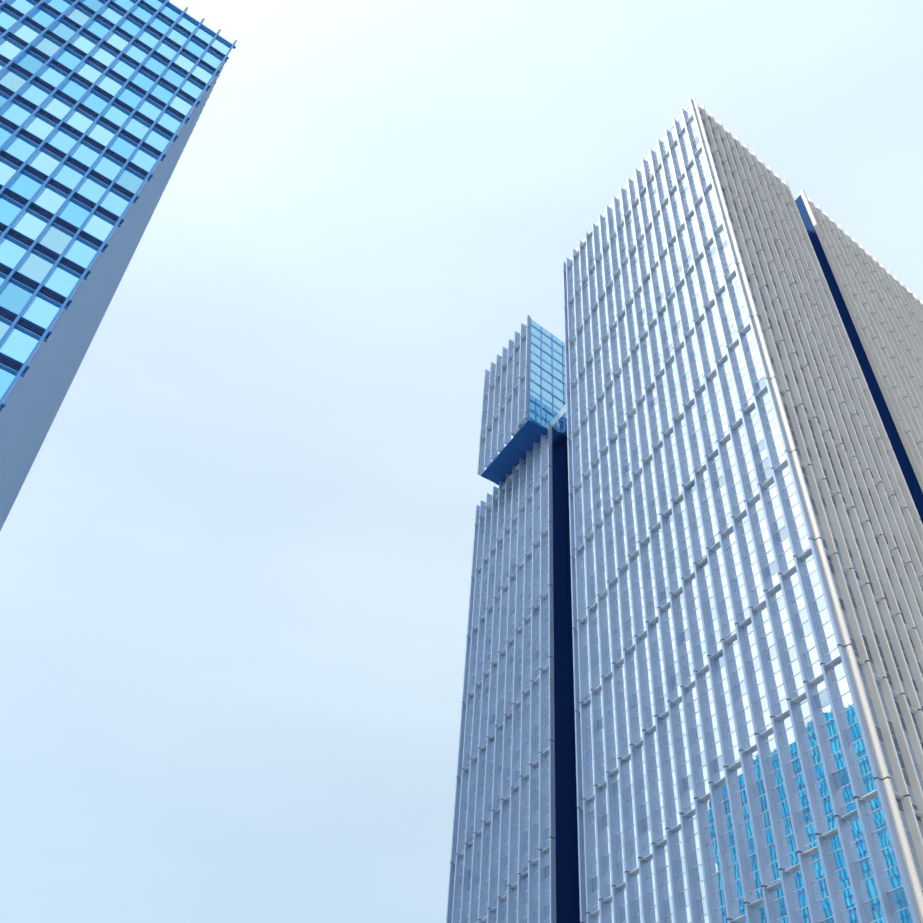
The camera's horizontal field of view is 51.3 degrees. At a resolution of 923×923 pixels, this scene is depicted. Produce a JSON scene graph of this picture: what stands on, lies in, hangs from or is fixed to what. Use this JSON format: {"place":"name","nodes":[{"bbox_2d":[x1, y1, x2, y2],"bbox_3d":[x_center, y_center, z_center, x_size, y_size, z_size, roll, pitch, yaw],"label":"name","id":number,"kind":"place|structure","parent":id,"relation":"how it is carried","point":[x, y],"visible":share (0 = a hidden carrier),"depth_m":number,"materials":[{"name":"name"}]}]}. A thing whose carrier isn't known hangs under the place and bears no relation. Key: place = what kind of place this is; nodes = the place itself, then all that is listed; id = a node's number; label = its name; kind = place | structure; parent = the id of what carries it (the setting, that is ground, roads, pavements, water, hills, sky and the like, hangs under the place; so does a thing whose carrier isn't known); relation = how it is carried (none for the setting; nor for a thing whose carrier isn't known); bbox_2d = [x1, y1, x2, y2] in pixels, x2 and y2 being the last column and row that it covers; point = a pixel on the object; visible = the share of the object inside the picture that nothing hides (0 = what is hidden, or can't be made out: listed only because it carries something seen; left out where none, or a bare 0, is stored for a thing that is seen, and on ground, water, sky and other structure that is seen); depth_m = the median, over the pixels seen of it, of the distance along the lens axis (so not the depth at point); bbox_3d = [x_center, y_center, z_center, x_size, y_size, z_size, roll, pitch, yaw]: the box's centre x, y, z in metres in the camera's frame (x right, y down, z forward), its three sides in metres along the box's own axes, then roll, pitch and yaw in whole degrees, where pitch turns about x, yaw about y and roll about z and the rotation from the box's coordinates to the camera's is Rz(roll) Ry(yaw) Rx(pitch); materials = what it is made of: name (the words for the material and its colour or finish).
{"place":"outdoors","nodes":[
{"label":"outdoors","id":0,"kind":"place"},
{"bbox_2d":[0,0,922,922],"label":"sky","id":1,"kind":"structure","parent":0,"point":[236,549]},
{"label":"ground","id":2,"kind":"structure","parent":0,"visible":0},
{"bbox_2d":[0,0,236,530],"bbox_3d":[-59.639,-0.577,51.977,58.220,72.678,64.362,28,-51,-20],"label":"blue glass building","id":3,"kind":"structure","parent":2,"relation":"on","point":[102,104],"depth_m":55.05,"materials":[{"name":"blue glass"}]},
{"bbox_2d":[446,96,922,922],"bbox_3d":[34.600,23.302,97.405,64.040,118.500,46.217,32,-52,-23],"label":"office tower","id":4,"kind":"structure","parent":2,"relation":"on","point":[694,672],"depth_m":77.95,"materials":[{"name":"silver glass"}]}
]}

